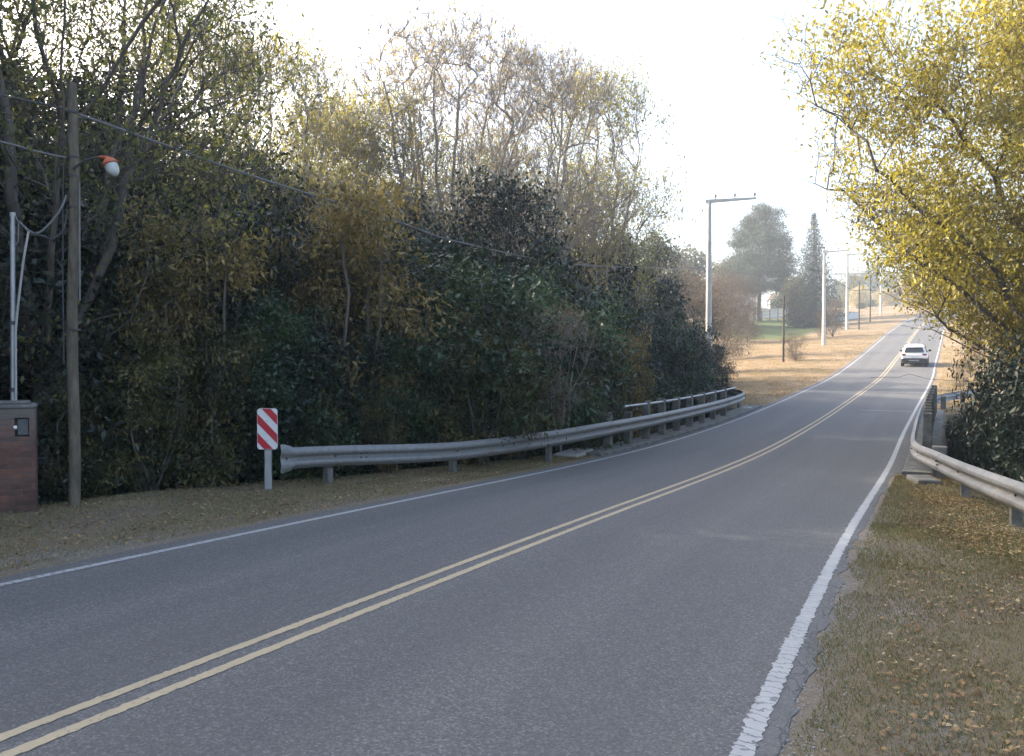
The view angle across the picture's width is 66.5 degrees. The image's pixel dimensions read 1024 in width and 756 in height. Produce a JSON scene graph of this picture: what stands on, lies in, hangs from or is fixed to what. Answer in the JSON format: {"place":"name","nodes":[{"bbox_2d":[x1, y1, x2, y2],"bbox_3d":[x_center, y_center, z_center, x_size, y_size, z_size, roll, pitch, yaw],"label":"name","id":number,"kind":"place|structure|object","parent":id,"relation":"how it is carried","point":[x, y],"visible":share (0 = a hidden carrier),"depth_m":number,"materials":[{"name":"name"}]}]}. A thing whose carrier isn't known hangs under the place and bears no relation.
{"place":"outdoors","nodes":[
{"label":"outdoors","id":0,"kind":"place"},
{"bbox_2d":[0,301,992,755],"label":"road","id":1,"kind":"structure","parent":0,"point":[660,625],"depth_m":5.86,"materials":[{"name":"asphalt"}]},
{"bbox_2d":[0,316,916,585],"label":"edge line","id":2,"kind":"object","parent":1,"relation":"on","point":[87,566],"visible":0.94,"depth_m":9.59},
{"bbox_2d":[0,316,934,741],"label":"line","id":3,"kind":"object","parent":1,"relation":"on","point":[132,686],"visible":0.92,"depth_m":5.26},
{"bbox_2d":[0,311,947,755],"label":"line","id":4,"kind":"object","parent":1,"relation":"on","point":[30,745],"visible":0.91,"depth_m":4.96,"materials":[{"name":"paint"}]},
{"bbox_2d":[729,327,945,755],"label":"edge line","id":5,"kind":"object","parent":1,"relation":"on","point":[761,710],"visible":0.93,"depth_m":5.26,"materials":[{"name":"paint"}]},
{"bbox_2d":[900,343,930,365],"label":"car","id":6,"kind":"object","parent":1,"relation":"on","point":[914,354],"visible":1,"depth_m":59.04,"materials":[{"name":"paint"}]},
{"bbox_2d":[0,306,1023,755],"bbox_3d":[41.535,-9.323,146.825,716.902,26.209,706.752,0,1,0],"label":"ground","id":7,"kind":"structure","parent":0,"point":[884,322],"depth_m":7.20,"materials":[{"name":"plant"}]},
{"bbox_2d":[0,400,37,513],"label":"brick pillar","id":8,"kind":"structure","parent":7,"relation":"on","point":[18,462],"depth_m":10.09,"materials":[{"name":"brick"}]},
{"bbox_2d":[8,212,29,400],"bbox_3d":[-6.476,-0.888,10.286,0.302,2.570,0.100,0,1,0],"label":"service mast","id":9,"kind":"object","parent":8,"relation":"on","point":[13,323],"visible":0.95,"depth_m":10.26,"materials":[{"name":"metal"}]},
{"bbox_2d":[0,0,68,291],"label":"dense tree","id":10,"kind":"object","parent":7,"relation":"on","point":[20,123],"visible":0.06,"depth_m":16.24,"materials":[{"name":"green plant"}]},
{"bbox_2d":[0,61,83,463],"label":"dense tree","id":11,"kind":"object","parent":7,"relation":"on","point":[4,284],"visible":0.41,"depth_m":11.39,"materials":[{"name":"green plant"}]},
{"bbox_2d":[62,82,81,506],"bbox_3d":[-5.935,-0.963,10.585,0.237,6.023,0.164,0,1,0],"label":"utility pole","id":12,"kind":"object","parent":7,"relation":"on","point":[73,276],"visible":0.98,"depth_m":10.53,"materials":[{"name":"brown wood"}]},
{"bbox_2d":[72,155,118,175],"bbox_3d":[-5.568,-2.828,10.421,0.651,0.277,0.216,0,1,0],"label":"street lamp","id":13,"kind":"object","parent":12,"relation":"attached to","point":[110,165],"visible":1,"depth_m":10.38,"materials":[{"name":"metal"}]},
{"bbox_2d":[78,113,706,268],"bbox_3d":[2.756,-4.894,28.085,0.098,2.676,39.278,1,1,26],"label":"overhead cable","id":14,"kind":"object","parent":12,"relation":"attached to","point":[161,143],"visible":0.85,"depth_m":13.99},
{"bbox_2d":[0,224,150,505],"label":"evergreen shrub","id":15,"kind":"object","parent":7,"relation":"on","point":[38,271],"visible":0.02,"depth_m":13.02,"materials":[{"name":"green plant"}]},
{"bbox_2d":[0,0,153,218],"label":"elm tree","id":16,"kind":"object","parent":7,"relation":"on","point":[50,52],"visible":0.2,"depth_m":17.34,"materials":[{"name":"green plant"}]},
{"bbox_2d":[0,178,179,504],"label":"evergreen shrub","id":17,"kind":"object","parent":7,"relation":"on","point":[41,321],"visible":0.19,"depth_m":12.63,"materials":[{"name":"green plant"}]},
{"bbox_2d":[37,370,146,505],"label":"leafy shrub","id":18,"kind":"object","parent":7,"relation":"on","point":[55,493],"visible":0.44,"depth_m":12.13,"materials":[{"name":"green plant"}]},
{"bbox_2d":[0,46,200,297],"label":"dense tree","id":19,"kind":"object","parent":7,"relation":"on","point":[65,114],"visible":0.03,"depth_m":18.64,"materials":[{"name":"green plant"}]},
{"bbox_2d":[0,160,217,491],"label":"evergreen shrub","id":20,"kind":"object","parent":7,"relation":"on","point":[102,290],"visible":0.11,"depth_m":13.53,"materials":[{"name":"green plant"}]},
{"bbox_2d":[32,41,221,274],"bbox_3d":[-9.961,-2.009,20.226,6.820,12.306,7.046,1,1,44],"label":"dense tree","id":21,"kind":"object","parent":7,"relation":"on","point":[89,82],"visible":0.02,"depth_m":18.59,"materials":[{"name":"green plant"}]},
{"bbox_2d":[56,321,237,497],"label":"leafy shrub","id":22,"kind":"object","parent":7,"relation":"on","point":[160,357],"visible":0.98,"depth_m":12.53,"materials":[{"name":"green plant"}]},
{"bbox_2d":[0,0,313,298],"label":"elm tree","id":23,"kind":"object","parent":7,"relation":"on","point":[23,110],"visible":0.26,"depth_m":17.30,"materials":[{"name":"green plant"}]},
{"bbox_2d":[0,0,322,502],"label":"elm tree","id":24,"kind":"object","parent":7,"relation":"on","point":[10,183],"visible":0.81,"depth_m":12.85,"materials":[{"name":"green plant"}]},
{"bbox_2d":[85,206,279,494],"bbox_3d":[-7.029,0.326,16.192,5.834,7.473,6.148,0,1,-23],"label":"evergreen shrub","id":25,"kind":"object","parent":7,"relation":"on","point":[228,305],"visible":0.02,"depth_m":15.66,"materials":[{"name":"green plant"}]},
{"bbox_2d":[81,194,287,488],"bbox_3d":[-5.638,-0.266,13.708,3.166,5.865,3.095,1,1,40],"label":"autumn tree","id":26,"kind":"object","parent":7,"relation":"on","point":[170,277],"visible":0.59,"depth_m":13.44,"materials":[{"name":"green plant"}]},
{"bbox_2d":[90,2,316,284],"bbox_3d":[-8.759,-3.319,21.724,6.218,14.406,6.642,0,1,-2],"label":"bare tree","id":27,"kind":"object","parent":7,"relation":"on","point":[197,69],"visible":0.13,"depth_m":21.14,"materials":[{"name":"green plant"}]},
{"bbox_2d":[133,301,279,488],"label":"leafy shrub","id":28,"kind":"object","parent":7,"relation":"on","point":[215,458],"visible":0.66,"depth_m":13.23,"materials":[{"name":"green plant"}]},
{"bbox_2d":[100,331,346,490],"bbox_3d":[-5.405,1.081,14.521,4.650,4.107,4.412,0,1,-19],"label":"evergreen shrub","id":29,"kind":"object","parent":7,"relation":"on","point":[290,420],"visible":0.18,"depth_m":13.79,"materials":[{"name":"green plant"}]},
{"bbox_2d":[111,180,355,488],"bbox_3d":[-5.833,0.081,16.924,5.207,8.246,6.228,1,1,29],"label":"evergreen shrub","id":30,"kind":"object","parent":7,"relation":"on","point":[282,275],"visible":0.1,"depth_m":16.01,"materials":[{"name":"green plant"}]},
{"bbox_2d":[142,128,330,298],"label":"dense tree","id":31,"kind":"object","parent":7,"relation":"on","point":[285,182],"visible":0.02,"depth_m":21.65,"materials":[{"name":"green plant"}]},
{"bbox_2d":[257,408,277,488],"bbox_3d":[-3.969,1.192,12.712,0.325,1.398,0.082,0,1,-4],"label":"warning sign","id":32,"kind":"object","parent":7,"relation":"on","point":[267,428],"visible":0.89,"depth_m":12.68,"materials":[{"name":"metal"}]},
{"bbox_2d":[186,286,375,485],"bbox_3d":[-4.332,0.377,14.590,3.704,4.309,3.421,-1,1,-38],"label":"leafy shrub","id":33,"kind":"object","parent":7,"relation":"on","point":[287,329],"visible":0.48,"depth_m":14.07,"materials":[{"name":"green plant"}]},
{"bbox_2d":[176,14,400,324],"bbox_3d":[-7.073,-3.240,24.170,6.362,14.888,6.797,0,1,16],"label":"bare tree","id":34,"kind":"object","parent":7,"relation":"on","point":[306,67],"visible":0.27,"depth_m":23.31,"materials":[{"name":"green plant"}]},
{"bbox_2d":[0,454,588,570],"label":"grass","id":35,"kind":"structure","parent":7,"relation":"on","point":[321,482],"depth_m":10.95,"materials":[{"name":"plant"}]},
{"bbox_2d":[0,454,590,568],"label":"fallen leaves","id":36,"kind":"object","parent":7,"relation":"on","point":[173,517],"visible":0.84,"depth_m":11.12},
{"bbox_2d":[255,217,344,444],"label":"autumn tree","id":37,"kind":"object","parent":7,"relation":"on","point":[297,297],"visible":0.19,"depth_m":16.21,"materials":[{"name":"green plant"}]},
{"bbox_2d":[233,168,368,335],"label":"dense tree","id":38,"kind":"object","parent":7,"relation":"on","point":[295,216],"visible":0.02,"depth_m":23.70,"materials":[{"name":"green plant"}]},
{"bbox_2d":[192,100,414,251],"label":"elm tree","id":39,"kind":"object","parent":7,"relation":"on","point":[384,172],"visible":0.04,"depth_m":27.63,"materials":[{"name":"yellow plant"}]},
{"bbox_2d":[288,387,356,479],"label":"leafy shrub","id":40,"kind":"object","parent":7,"relation":"on","point":[320,437],"visible":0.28,"depth_m":14.56,"materials":[{"name":"green plant"}]},
{"bbox_2d":[243,323,413,479],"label":"evergreen shrub","id":41,"kind":"object","parent":7,"relation":"on","point":[337,356],"visible":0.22,"depth_m":15.56,"materials":[{"name":"green plant"}]},
{"bbox_2d":[247,88,421,299],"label":"bare tree","id":42,"kind":"object","parent":7,"relation":"on","point":[347,147],"visible":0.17,"depth_m":26.38,"materials":[{"name":"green plant"}]},
{"bbox_2d":[241,211,450,475],"bbox_3d":[-4.577,0.158,18.746,6.529,8.143,6.195,0,1,10],"label":"evergreen shrub","id":43,"kind":"object","parent":7,"relation":"on","point":[351,285],"visible":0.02,"depth_m":17.50,"materials":[{"name":"green plant"}]},
{"bbox_2d":[263,167,483,471],"bbox_3d":[-3.256,-0.939,16.573,4.253,7.492,4.351,1,1,33],"label":"autumn tree","id":44,"kind":"object","parent":7,"relation":"on","point":[366,246],"visible":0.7,"depth_m":16.21,"materials":[{"name":"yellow plant"}]},
{"bbox_2d":[37,386,717,505],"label":"undergrowth","id":45,"kind":"object","parent":7,"relation":"on","point":[116,479],"visible":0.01,"depth_m":12.28,"materials":[{"name":"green plant"}]},
{"bbox_2d":[293,63,471,270],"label":"bare tree","id":46,"kind":"object","parent":7,"relation":"on","point":[399,107],"visible":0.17,"depth_m":27.86,"materials":[{"name":"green plant"}]},
{"bbox_2d":[354,388,412,473],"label":"leafy shrub","id":47,"kind":"object","parent":7,"relation":"on","point":[384,467],"visible":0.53,"depth_m":15.30,"materials":[{"name":"green plant"}]},
{"bbox_2d":[284,106,493,246],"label":"elm tree","id":48,"kind":"object","parent":7,"relation":"on","point":[469,174],"visible":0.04,"depth_m":34.92,"materials":[{"name":"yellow plant"}]},
{"bbox_2d":[337,315,456,475],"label":"leafy shrub","id":49,"kind":"object","parent":7,"relation":"on","point":[419,425],"visible":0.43,"depth_m":15.98,"materials":[{"name":"green plant"}]},
{"bbox_2d":[361,185,462,309],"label":"dense tree","id":50,"kind":"object","parent":7,"relation":"on","point":[414,215],"visible":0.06,"depth_m":27.51,"materials":[{"name":"green plant"}]},
{"bbox_2d":[336,211,491,456],"bbox_3d":[-2.468,-0.031,21.655,5.649,9.264,6.757,1,1,39],"label":"evergreen shrub","id":51,"kind":"object","parent":7,"relation":"on","point":[424,241],"visible":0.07,"depth_m":21.47,"materials":[{"name":"green plant"}]},
{"bbox_2d":[331,326,509,467],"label":"evergreen shrub","id":52,"kind":"object","parent":7,"relation":"on","point":[489,458],"visible":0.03,"depth_m":17.69,"materials":[{"name":"green plant"}]},
{"bbox_2d":[409,347,487,465],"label":"leafy shrub","id":53,"kind":"object","parent":7,"relation":"on","point":[453,438],"visible":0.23,"depth_m":16.74,"materials":[{"name":"green plant"}]},
{"bbox_2d":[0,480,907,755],"bbox_3d":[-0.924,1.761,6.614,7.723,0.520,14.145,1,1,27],"label":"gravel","id":54,"kind":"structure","parent":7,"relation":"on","point":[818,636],"depth_m":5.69,"materials":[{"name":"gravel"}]},
{"bbox_2d":[301,0,610,291],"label":"bare tree","id":55,"kind":"object","parent":7,"relation":"on","point":[437,85],"visible":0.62,"depth_m":29.26,"materials":[{"name":"brown plant"}]},
{"bbox_2d":[340,232,580,469],"bbox_3d":[-1.225,-0.349,18.029,5.846,6.141,6.328,1,1,27],"label":"leafy shrub","id":56,"kind":"object","parent":7,"relation":"on","point":[518,301],"visible":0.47,"depth_m":17.03,"materials":[{"name":"green plant"}]},
{"bbox_2d":[399,162,581,366],"bbox_3d":[-0.986,-0.898,25.592,6.410,12.121,6.623,0,1,-21],"label":"dense tree","id":57,"kind":"object","parent":7,"relation":"on","point":[502,214],"visible":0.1,"depth_m":24.94,"materials":[{"name":"green plant"}]},
{"bbox_2d":[425,302,557,467],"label":"leafy shrub","id":58,"kind":"object","parent":7,"relation":"on","point":[483,435],"visible":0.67,"depth_m":16.51,"materials":[{"name":"green plant"}]},
{"bbox_2d":[394,105,594,278],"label":"elm tree","id":59,"kind":"object","parent":7,"relation":"on","point":[486,159],"visible":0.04,"depth_m":36.49,"materials":[{"name":"yellow plant"}]},
{"bbox_2d":[280,388,744,483],"bbox_3d":[4.002,1.438,24.668,1.991,1.490,28.511,1,1,29],"label":"guardrail","id":60,"kind":"object","parent":7,"relation":"on","point":[327,458],"visible":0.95,"depth_m":15.33,"materials":[{"name":"metal"}]},
{"bbox_2d":[415,217,612,446],"bbox_3d":[0.161,0.140,24.660,7.201,10.097,7.590,0,1,-22],"label":"evergreen shrub","id":61,"kind":"object","parent":7,"relation":"on","point":[535,249],"visible":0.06,"depth_m":24.04,"materials":[{"name":"green plant"}]},
{"bbox_2d":[488,330,567,460],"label":"leafy shrub","id":62,"kind":"object","parent":7,"relation":"on","point":[523,455],"visible":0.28,"depth_m":17.91,"materials":[{"name":"green plant"}]},
{"bbox_2d":[435,26,648,306],"bbox_3d":[1.235,-4.963,33.904,9.673,19.802,9.695,-1,1,-37],"label":"bare tree","id":63,"kind":"object","parent":7,"relation":"on","point":[580,81],"visible":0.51,"depth_m":32.60,"materials":[{"name":"brown plant"}]},
{"bbox_2d":[512,300,607,451],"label":"sapling","id":64,"kind":"object","parent":7,"relation":"on","point":[559,390],"visible":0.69,"depth_m":19.07,"materials":[{"name":"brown plant"}]},
{"bbox_2d":[472,247,648,459],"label":"leafy shrub","id":65,"kind":"object","parent":7,"relation":"on","point":[589,415],"visible":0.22,"depth_m":20.37,"materials":[{"name":"green plant"}]},
{"bbox_2d":[545,330,626,449],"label":"leafy shrub","id":66,"kind":"object","parent":7,"relation":"on","point":[595,368],"visible":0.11,"depth_m":21.21,"materials":[{"name":"green plant"}]},
{"bbox_2d":[510,131,669,299],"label":"elm tree","id":67,"kind":"object","parent":7,"relation":"on","point":[640,249],"visible":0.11,"depth_m":40.90,"materials":[{"name":"brown plant"}]},
{"bbox_2d":[511,49,707,331],"bbox_3d":[4.216,-5.469,37.106,9.523,18.856,8.914,-1,1,-33],"label":"bare tree","id":68,"kind":"object","parent":7,"relation":"on","point":[625,128],"visible":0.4,"depth_m":36.21,"materials":[{"name":"brown plant"}]},
{"bbox_2d":[538,250,684,440],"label":"evergreen shrub","id":69,"kind":"object","parent":7,"relation":"on","point":[628,287],"visible":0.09,"depth_m":31.26,"materials":[{"name":"green plant"}]},
{"bbox_2d":[575,224,649,346],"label":"dense tree","id":70,"kind":"object","parent":7,"relation":"on","point":[618,260],"visible":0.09,"depth_m":39.41,"materials":[{"name":"green plant"}]},
{"bbox_2d":[551,268,679,445],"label":"leafy shrub","id":71,"kind":"object","parent":7,"relation":"on","point":[627,322],"visible":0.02,"depth_m":26.42,"materials":[{"name":"green plant"}]},
{"bbox_2d":[606,320,663,441],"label":"leafy shrub","id":72,"kind":"object","parent":7,"relation":"on","point":[639,389],"visible":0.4,"depth_m":25.62,"materials":[{"name":"green plant"}]},
{"bbox_2d":[626,237,691,326],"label":"dense tree","id":73,"kind":"object","parent":7,"relation":"on","point":[657,260],"visible":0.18,"depth_m":49.53,"materials":[{"name":"green plant"}]},
{"bbox_2d":[615,274,713,407],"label":"evergreen shrub","id":74,"kind":"object","parent":7,"relation":"on","point":[669,290],"visible":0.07,"depth_m":39.37,"materials":[{"name":"green plant"}]},
{"bbox_2d":[643,259,704,329],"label":"bare shrub","id":75,"kind":"object","parent":7,"relation":"on","point":[689,284],"visible":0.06,"depth_m":57.82,"materials":[{"name":"brown plant"}]},
{"bbox_2d":[622,295,727,433],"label":"leafy shrub","id":76,"kind":"object","parent":7,"relation":"on","point":[685,384],"visible":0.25,"depth_m":34.23,"materials":[{"name":"green plant"}]},
{"bbox_2d":[662,243,718,320],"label":"distant tree","id":77,"kind":"object","parent":7,"relation":"on","point":[694,260],"visible":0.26,"depth_m":132.63,"materials":[{"name":"green plant"}]},
{"bbox_2d":[659,321,727,428],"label":"evergreen shrub","id":78,"kind":"object","parent":7,"relation":"on","point":[702,343],"visible":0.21,"depth_m":36.64,"materials":[{"name":"green plant"}]},
{"bbox_2d":[670,291,730,364],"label":"bare shrub","id":79,"kind":"object","parent":7,"relation":"on","point":[700,312],"visible":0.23,"depth_m":49.73,"materials":[{"name":"brown plant"}]},
{"bbox_2d":[670,264,750,371],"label":"bare shrub","id":80,"kind":"object","parent":7,"relation":"on","point":[704,287],"visible":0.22,"depth_m":63.23,"materials":[{"name":"brown plant"}]},
{"bbox_2d":[697,343,739,400],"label":"evergreen shrub","id":81,"kind":"object","parent":7,"relation":"on","point":[717,358],"visible":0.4,"depth_m":38.28,"materials":[{"name":"green plant"}]},
{"bbox_2d":[695,271,758,358],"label":"bare shrub","id":82,"kind":"object","parent":7,"relation":"on","point":[725,286],"visible":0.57,"depth_m":78.71,"materials":[{"name":"brown plant"}]},
{"bbox_2d":[705,192,755,390],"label":"power pole","id":83,"kind":"object","parent":7,"relation":"on","point":[709,202],"visible":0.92,"depth_m":45.77,"materials":[{"name":"concrete"}]},
{"bbox_2d":[700,265,763,340],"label":"bare shrub","id":84,"kind":"object","parent":7,"relation":"on","point":[736,278],"visible":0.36,"depth_m":101.36,"materials":[{"name":"brown plant"}]},
{"bbox_2d":[729,281,765,342],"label":"bare shrub","id":85,"kind":"object","parent":7,"relation":"on","point":[751,334],"visible":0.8,"depth_m":99.03,"materials":[{"name":"brown plant"}]},
{"bbox_2d":[717,199,799,320],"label":"pine tree","id":86,"kind":"object","parent":7,"relation":"on","point":[764,260],"visible":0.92,"depth_m":144.48,"materials":[{"name":"green plant"}]},
{"bbox_2d":[586,405,944,474],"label":"road bridge","id":87,"kind":"structure","parent":7,"relation":"on","point":[912,466],"depth_m":23.76,"materials":[{"name":"concrete"}]},
{"bbox_2d":[603,387,735,447],"bbox_3d":[5.954,1.177,26.972,0.250,1.389,14.577,1,1,29],"label":"bridge railing","id":88,"kind":"object","parent":87,"relation":"on","point":[627,436],"visible":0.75,"depth_m":24.80,"materials":[{"name":"metal"}]},
{"bbox_2d":[922,385,946,477],"bbox_3d":[12.658,1.337,23.558,0.448,1.808,18.298,1,1,28],"label":"bridge railing","id":89,"kind":"object","parent":87,"relation":"on","point":[930,410],"visible":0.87,"depth_m":17.64,"materials":[{"name":"concrete"}]},
{"bbox_2d":[696,331,882,406],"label":"grass","id":90,"kind":"structure","parent":7,"relation":"on","point":[737,379],"depth_m":64.72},
{"bbox_2d":[777,275,815,327],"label":"bush","id":91,"kind":"object","parent":7,"relation":"on","point":[797,305],"visible":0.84,"depth_m":127.08,"materials":[{"name":"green plant"}]},
{"bbox_2d":[779,212,849,328],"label":"spruce tree","id":92,"kind":"object","parent":7,"relation":"on","point":[813,278],"visible":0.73,"depth_m":126.83,"materials":[{"name":"green plant"}]},
{"bbox_2d":[811,295,850,336],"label":"bare shrub","id":93,"kind":"object","parent":7,"relation":"on","point":[832,327],"visible":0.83,"depth_m":97.84,"materials":[{"name":"brown plant"}]},
{"bbox_2d":[822,247,849,344],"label":"power pole","id":94,"kind":"object","parent":7,"relation":"on","point":[824,304],"visible":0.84,"depth_m":85.57,"materials":[{"name":"concrete"}]},
{"bbox_2d":[837,274,868,307],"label":"distant tree","id":95,"kind":"object","parent":7,"relation":"on","point":[842,288],"visible":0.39,"depth_m":233.69,"materials":[{"name":"yellow plant"}]},
{"bbox_2d":[743,0,1023,402],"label":"yellow tree","id":96,"kind":"object","parent":7,"relation":"on","point":[947,246],"visible":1,"depth_m":17.30,"materials":[{"name":"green plant"}]},
{"bbox_2d":[793,521,1023,755],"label":"grass","id":97,"kind":"structure","parent":7,"relation":"on","point":[924,641],"depth_m":5.24,"materials":[{"name":"plant"}]},
{"bbox_2d":[863,475,1023,755],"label":"fallen leaves","id":98,"kind":"object","parent":7,"relation":"on","point":[955,727],"visible":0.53,"depth_m":6.69,"materials":[{"name":"plant"}]},
{"bbox_2d":[910,399,1023,526],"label":"guardrail","id":99,"kind":"object","parent":7,"relation":"on","point":[1007,491],"visible":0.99,"depth_m":11.48,"materials":[{"name":"metal"}]},
{"bbox_2d":[937,346,1007,419],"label":"grass","id":100,"kind":"structure","parent":7,"relation":"on","point":[950,357],"depth_m":48.08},
{"bbox_2d":[940,303,1023,472],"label":"laurel shrub","id":101,"kind":"object","parent":7,"relation":"on","point":[966,441],"visible":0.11,"depth_m":21.17,"materials":[{"name":"green plant"}]},
{"bbox_2d":[953,333,1022,479],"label":"laurel shrub","id":102,"kind":"object","parent":7,"relation":"on","point":[978,463],"visible":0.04,"depth_m":19.15,"materials":[{"name":"green plant"}]},
{"bbox_2d":[956,339,1023,482],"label":"laurel shrub","id":103,"kind":"object","parent":7,"relation":"on","point":[1017,447],"visible":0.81,"depth_m":15.72,"materials":[{"name":"green plant"}]},
{"bbox_2d":[971,393,1023,479],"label":"laurel shrub","id":104,"kind":"object","parent":7,"relation":"on","point":[979,449],"visible":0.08,"depth_m":18.16,"materials":[{"name":"green plant"}]},
{"bbox_2d":[1,0,1023,315],"label":"sky","id":105,"kind":"structure","parent":0,"point":[731,126],"materials":[{"name":"white"}]},
{"bbox_2d":[856,474,1023,581],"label":"grass","id":106,"kind":"structure","parent":0,"point":[898,488],"depth_m":10.48,"materials":[{"name":"plant"}]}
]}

